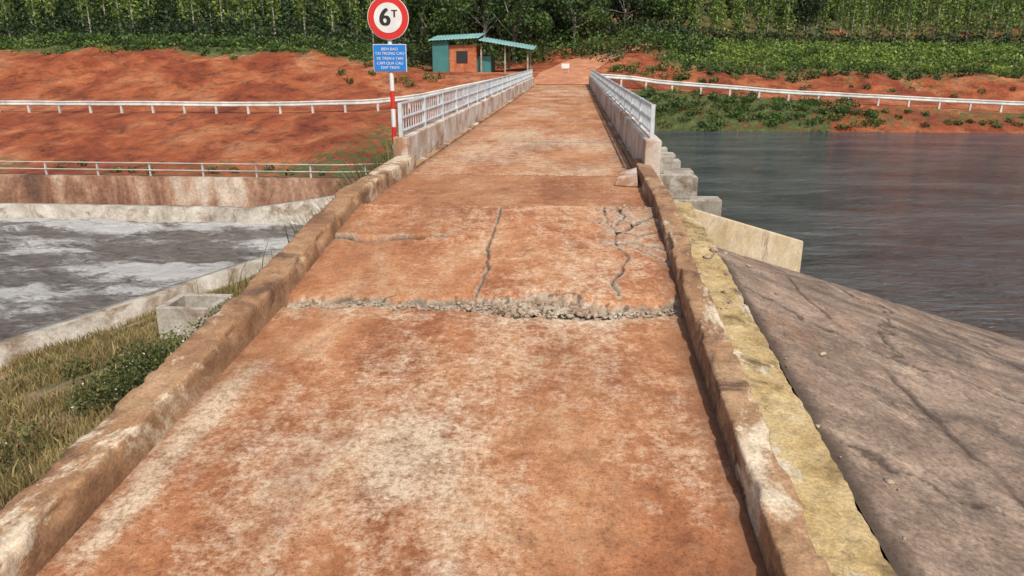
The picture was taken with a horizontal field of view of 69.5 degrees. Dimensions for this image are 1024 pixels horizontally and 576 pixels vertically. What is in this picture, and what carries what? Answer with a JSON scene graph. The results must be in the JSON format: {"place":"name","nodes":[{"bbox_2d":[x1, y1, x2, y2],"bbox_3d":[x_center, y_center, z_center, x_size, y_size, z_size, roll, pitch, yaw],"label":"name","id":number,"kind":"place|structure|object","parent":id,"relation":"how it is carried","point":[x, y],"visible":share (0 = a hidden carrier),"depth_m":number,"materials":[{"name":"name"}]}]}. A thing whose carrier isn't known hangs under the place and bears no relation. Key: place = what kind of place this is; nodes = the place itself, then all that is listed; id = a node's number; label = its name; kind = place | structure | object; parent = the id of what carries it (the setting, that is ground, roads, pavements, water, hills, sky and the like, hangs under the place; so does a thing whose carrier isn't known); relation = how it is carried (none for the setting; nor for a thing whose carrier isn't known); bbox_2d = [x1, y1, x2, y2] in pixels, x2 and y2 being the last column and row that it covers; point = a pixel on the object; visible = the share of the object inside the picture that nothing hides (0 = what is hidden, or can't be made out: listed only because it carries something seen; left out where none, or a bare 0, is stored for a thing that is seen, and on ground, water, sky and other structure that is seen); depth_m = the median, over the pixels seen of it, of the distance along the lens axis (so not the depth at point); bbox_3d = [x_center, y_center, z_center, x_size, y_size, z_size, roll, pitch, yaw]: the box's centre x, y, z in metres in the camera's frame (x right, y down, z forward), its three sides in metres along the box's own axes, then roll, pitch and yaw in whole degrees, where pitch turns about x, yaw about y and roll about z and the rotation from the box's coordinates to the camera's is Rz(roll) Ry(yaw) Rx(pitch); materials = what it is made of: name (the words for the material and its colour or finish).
{"place":"outdoors","nodes":[
{"label":"outdoors","id":0,"kind":"place"},
{"bbox_2d":[0,273,257,509],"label":"grass bank","id":1,"kind":"structure","parent":0,"point":[36,392],"depth_m":10.62,"materials":[{"name":"green plant"}]},
{"bbox_2d":[0,291,235,472],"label":"weed shrub","id":2,"kind":"object","parent":1,"relation":"on","point":[155,357],"visible":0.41,"depth_m":8.86,"materials":[{"name":"green plant"}]},
{"bbox_2d":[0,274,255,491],"bbox_3d":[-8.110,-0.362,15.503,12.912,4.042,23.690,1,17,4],"label":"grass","id":3,"kind":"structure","parent":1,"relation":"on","point":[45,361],"depth_m":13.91,"materials":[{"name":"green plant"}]},
{"bbox_2d":[156,293,232,348],"bbox_3d":[-5.118,0.676,12.085,0.900,0.980,0.800,1,17,4],"label":"culvert box","id":4,"kind":"object","parent":1,"relation":"on","point":[182,309],"visible":0.48,"depth_m":11.67,"materials":[{"name":"grey concrete"}]},
{"bbox_2d":[196,119,473,295],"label":"tall grass","id":5,"kind":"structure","parent":1,"relation":"on","point":[369,169],"depth_m":13.48,"materials":[{"name":"green plant"}]},
{"bbox_2d":[367,0,408,157],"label":"traffic sign","id":6,"kind":"object","parent":1,"relation":"on","point":[388,20],"visible":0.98,"depth_m":12.21,"materials":[{"name":"metal"}]},
{"bbox_2d":[0,218,303,339],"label":"river water","id":7,"kind":"structure","parent":0,"point":[52,270],"depth_m":26.01,"materials":[{"name":"grey liquid"}]},
{"bbox_2d":[0,195,334,224],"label":"wall","id":8,"kind":"structure","parent":7,"relation":"in","point":[271,213],"depth_m":31.76,"materials":[{"name":"grey concrete"}]},
{"bbox_2d":[36,85,768,575],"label":"road","id":9,"kind":"structure","parent":0,"point":[340,439],"depth_m":4.90,"materials":[{"name":"concrete"}]},
{"bbox_2d":[0,155,415,575],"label":"kerb","id":10,"kind":"structure","parent":9,"relation":"on","point":[47,515],"depth_m":4.71,"materials":[{"name":"concrete"}]},
{"bbox_2d":[300,299,680,320],"bbox_3d":[-0.216,0.158,6.543,3.391,0.132,0.568,1,17,4],"label":"rubble","id":11,"kind":"object","parent":9,"relation":"on","point":[524,309],"visible":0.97,"depth_m":6.49,"materials":[{"name":"gravel"}]},
{"bbox_2d":[615,168,637,186],"bbox_3d":[1.685,-1.615,10.675,0.332,0.193,0.691,4,18,13],"label":"concrete chunk","id":12,"kind":"object","parent":9,"relation":"on","point":[628,178],"visible":0.99,"depth_m":10.41,"materials":[{"name":"brown concrete"}]},
{"bbox_2d":[594,204,661,248],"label":"cracks","id":13,"kind":"object","parent":9,"relation":"on","point":[622,216],"visible":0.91,"depth_m":8.26,"materials":[{"name":"concrete"}]},
{"bbox_2d":[633,158,832,575],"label":"kerb","id":14,"kind":"structure","parent":9,"relation":"on","point":[774,506],"depth_m":4.49,"materials":[{"name":"concrete"}]},
{"bbox_2d":[0,0,1023,177],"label":"terrain","id":15,"kind":"structure","parent":0,"point":[334,134],"depth_m":49.52,"materials":[{"name":"orange soil"}]},
{"bbox_2d":[0,173,357,207],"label":"wall","id":16,"kind":"structure","parent":15,"relation":"on","point":[243,191],"depth_m":33.04,"materials":[{"name":"concrete"}]},
{"bbox_2d":[0,161,380,177],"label":"pipe railing","id":17,"kind":"object","parent":16,"relation":"on","point":[150,169],"visible":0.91,"depth_m":32.85,"materials":[{"name":"metal"}]},
{"bbox_2d":[0,39,372,61],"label":"hedge","id":18,"kind":"object","parent":15,"relation":"on","point":[144,47],"visible":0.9,"depth_m":57.43,"materials":[{"name":"green plant"}]},
{"bbox_2d":[53,159,326,175],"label":"shrubs","id":19,"kind":"object","parent":15,"relation":"on","point":[233,168],"visible":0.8,"depth_m":34.86,"materials":[{"name":"green plant"}]},
{"bbox_2d":[0,0,427,44],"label":"understory","id":20,"kind":"object","parent":15,"relation":"on","point":[66,13],"visible":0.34,"depth_m":69.72,"materials":[{"name":"green plant"}]},
{"bbox_2d":[0,9,432,70],"bbox_3d":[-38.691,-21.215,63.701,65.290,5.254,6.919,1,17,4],"label":"hedge","id":21,"kind":"object","parent":15,"relation":"on","point":[226,32],"visible":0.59,"depth_m":61.71,"materials":[{"name":"green plant"}]},
{"bbox_2d":[0,0,464,35],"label":"understory","id":22,"kind":"object","parent":15,"relation":"on","point":[15,2],"visible":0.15,"depth_m":76.89,"materials":[{"name":"green plant"}]},
{"bbox_2d":[0,0,477,53],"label":"foliage","id":23,"kind":"object","parent":15,"relation":"on","point":[246,6],"visible":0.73,"depth_m":65.55,"materials":[{"name":"green plant"}]},
{"bbox_2d":[0,78,527,113],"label":"guardrail","id":24,"kind":"object","parent":15,"relation":"on","point":[152,104],"visible":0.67,"depth_m":45.07,"materials":[{"name":"white metal"}]},
{"bbox_2d":[336,60,445,86],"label":"shrubs","id":25,"kind":"object","parent":15,"relation":"on","point":[433,76],"visible":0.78,"depth_m":52.44,"materials":[{"name":"green plant"}]},
{"bbox_2d":[398,0,429,43],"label":"broadleaf tree","id":26,"kind":"object","parent":15,"relation":"on","point":[415,6],"visible":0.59,"depth_m":63.15,"materials":[{"name":"green plant"}]},
{"bbox_2d":[414,0,470,51],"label":"broadleaf tree","id":27,"kind":"object","parent":15,"relation":"on","point":[435,9],"visible":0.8,"depth_m":64.16,"materials":[{"name":"green plant"}]},
{"bbox_2d":[428,33,535,72],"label":"metal shed","id":28,"kind":"structure","parent":15,"relation":"on","point":[449,56],"depth_m":58.98,"materials":[{"name":"painted metal"},{"name":"brick"}]},
{"bbox_2d":[456,51,467,62],"bbox_3d":[-3.979,-18.419,58.880,0.900,0.900,0.070,1,17,4],"label":"window","id":29,"kind":"structure","parent":28,"relation":"in","point":[461,56],"depth_m":58.85,"materials":[{"name":"grey glass"}]},
{"bbox_2d":[449,0,519,43],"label":"broadleaf tree","id":30,"kind":"object","parent":15,"relation":"on","point":[479,20],"visible":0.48,"depth_m":72.22,"materials":[{"name":"green plant"}]},
{"bbox_2d":[480,0,552,61],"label":"broadleaf tree","id":31,"kind":"object","parent":15,"relation":"on","point":[524,6],"visible":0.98,"depth_m":66.42,"materials":[{"name":"green plant"}]},
{"bbox_2d":[12,0,1023,47],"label":"distant trees","id":32,"kind":"object","parent":15,"relation":"on","point":[543,10],"visible":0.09,"depth_m":75.63,"materials":[{"name":"green plant"}]},
{"bbox_2d":[393,69,721,216],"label":"bridge","id":33,"kind":"structure","parent":15,"relation":"on","point":[628,115],"depth_m":17.52,"materials":[{"name":"grey concrete"}]},
{"bbox_2d":[543,1,585,25],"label":"broadleaf tree","id":34,"kind":"object","parent":15,"relation":"on","point":[551,4],"visible":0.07,"depth_m":76.76,"materials":[{"name":"green plant"}]},
{"bbox_2d":[562,64,568,72],"bbox_3d":[4.154,-16.956,57.458,0.600,0.950,0.085,1,17,4],"label":"notice board","id":35,"kind":"object","parent":15,"relation":"on","point":[565,65],"visible":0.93,"depth_m":57.34,"materials":[{"name":"white paint"}]},
{"bbox_2d":[424,11,713,49],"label":"shrubs","id":36,"kind":"object","parent":15,"relation":"on","point":[651,24],"visible":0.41,"depth_m":73.62,"materials":[{"name":"green plant"}]},
{"bbox_2d":[427,24,718,67],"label":"shrubs","id":37,"kind":"object","parent":15,"relation":"on","point":[519,53],"visible":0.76,"depth_m":66.53,"materials":[{"name":"green plant"}]},
{"bbox_2d":[541,0,612,37],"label":"broadleaf tree","id":38,"kind":"object","parent":15,"relation":"on","point":[561,6],"visible":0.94,"depth_m":70.57,"materials":[{"name":"green plant"}]},
{"bbox_2d":[594,0,654,36],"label":"broadleaf tree","id":39,"kind":"object","parent":15,"relation":"on","point":[631,6],"visible":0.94,"depth_m":74.60,"materials":[{"name":"green plant"}]},
{"bbox_2d":[640,0,692,29],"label":"broadleaf tree","id":40,"kind":"object","parent":15,"relation":"on","point":[661,8],"visible":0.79,"depth_m":77.55,"materials":[{"name":"green plant"}]},
{"bbox_2d":[608,55,738,82],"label":"shrubs","id":41,"kind":"object","parent":15,"relation":"on","point":[629,69],"visible":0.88,"depth_m":57.63,"materials":[{"name":"green plant"}]},
{"bbox_2d":[634,85,883,132],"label":"shrubs","id":42,"kind":"object","parent":15,"relation":"on","point":[676,104],"visible":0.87,"depth_m":49.68,"materials":[{"name":"green plant"}]},
{"bbox_2d":[772,0,828,40],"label":"broadleaf tree","id":43,"kind":"object","parent":15,"relation":"on","point":[808,11],"visible":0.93,"depth_m":78.68,"materials":[{"name":"green plant"}]},
{"bbox_2d":[601,74,1023,111],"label":"guardrail","id":44,"kind":"object","parent":15,"relation":"on","point":[878,97],"visible":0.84,"depth_m":51.43,"materials":[{"name":"white metal"}]},
{"bbox_2d":[643,0,1023,44],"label":"foliage","id":45,"kind":"object","parent":15,"relation":"on","point":[943,19],"visible":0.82,"depth_m":79.77,"materials":[{"name":"green plant"}]},
{"bbox_2d":[654,23,1023,47],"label":"shrubs","id":46,"kind":"object","parent":15,"relation":"on","point":[741,37],"visible":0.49,"depth_m":75.32,"materials":[{"name":"green plant"}]},
{"bbox_2d":[656,57,1023,82],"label":"shrubs","id":47,"kind":"object","parent":15,"relation":"on","point":[897,73],"visible":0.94,"depth_m":57.75,"materials":[{"name":"green plant"}]},
{"bbox_2d":[661,41,1023,59],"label":"crop row","id":48,"kind":"object","parent":15,"relation":"on","point":[881,49],"visible":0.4,"depth_m":66.37,"materials":[{"name":"green plant"}]},
{"bbox_2d":[661,32,1023,49],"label":"crop row","id":49,"kind":"object","parent":15,"relation":"on","point":[731,40],"visible":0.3,"depth_m":73.03,"materials":[{"name":"green plant"}]},
{"bbox_2d":[664,47,1023,68],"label":"crop row","id":50,"kind":"object","parent":15,"relation":"on","point":[1001,60],"visible":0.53,"depth_m":62.23,"materials":[{"name":"green plant"}]},
{"bbox_2d":[664,44,1023,63],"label":"crop row","id":51,"kind":"object","parent":15,"relation":"on","point":[871,53],"visible":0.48,"depth_m":64.39,"materials":[{"name":"green plant"}]},
{"bbox_2d":[667,54,1023,74],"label":"crop row","id":52,"kind":"object","parent":15,"relation":"on","point":[921,65],"visible":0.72,"depth_m":60.44,"materials":[{"name":"green plant"}]},
{"bbox_2d":[667,38,1023,52],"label":"crop row","id":53,"kind":"object","parent":15,"relation":"on","point":[846,43],"visible":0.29,"depth_m":70.89,"materials":[{"name":"green plant"}]},
{"bbox_2d":[675,39,1023,57],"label":"crop row","id":54,"kind":"object","parent":15,"relation":"on","point":[1006,47],"visible":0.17,"depth_m":69.06,"materials":[{"name":"green plant"}]},
{"bbox_2d":[761,75,1015,97],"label":"shrubs","id":55,"kind":"object","parent":15,"relation":"on","point":[867,85],"visible":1,"depth_m":55.27,"materials":[{"name":"green plant"}]},
{"bbox_2d":[843,108,1023,127],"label":"shrubs","id":56,"kind":"object","parent":15,"relation":"on","point":[969,120],"visible":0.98,"depth_m":48.07,"materials":[{"name":"green plant"}]},
{"bbox_2d":[534,44,659,84],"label":"dirt road","id":57,"kind":"structure","parent":0,"point":[580,68],"depth_m":58.33,"materials":[{"name":"orange soil"}]},
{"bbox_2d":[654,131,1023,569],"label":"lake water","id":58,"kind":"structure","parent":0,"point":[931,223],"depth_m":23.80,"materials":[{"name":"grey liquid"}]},
{"bbox_2d":[694,209,802,272],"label":"wing wall","id":59,"kind":"structure","parent":58,"relation":"in","point":[757,243],"depth_m":14.22,"materials":[{"name":"concrete"}]},
{"bbox_2d":[716,247,1023,575],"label":"concrete slope","id":60,"kind":"structure","parent":0,"point":[930,424],"depth_m":6.08,"materials":[{"name":"grey concrete"}]},
{"bbox_2d":[674,201,896,575],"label":"concrete ledge","id":61,"kind":"object","parent":60,"relation":"on","point":[844,540],"visible":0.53,"depth_m":5.03,"materials":[{"name":"beige concrete"}]},
{"bbox_2d":[687,232,741,310],"bbox_3d":[2.062,-0.243,8.261,0.694,0.215,2.612,1,17,4],"label":"rubble","id":62,"kind":"object","parent":61,"relation":"on","point":[713,249],"visible":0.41,"depth_m":8.19,"materials":[{"name":"stone"}]},
{"bbox_2d":[717,252,905,539],"bbox_3d":[2.659,0.167,7.826,0.600,0.416,7.605,1,17,4],"label":"rubble","id":63,"kind":"object","parent":60,"relation":"on","point":[886,480],"visible":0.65,"depth_m":5.32,"materials":[{"name":"stone"}]},
{"label":"ground","id":64,"kind":"structure","parent":0,"visible":0},
{"bbox_2d":[0,249,282,368],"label":"river wall","id":65,"kind":"structure","parent":64,"relation":"on","point":[72,327],"depth_m":17.82,"materials":[{"name":"grey concrete"}]}
]}

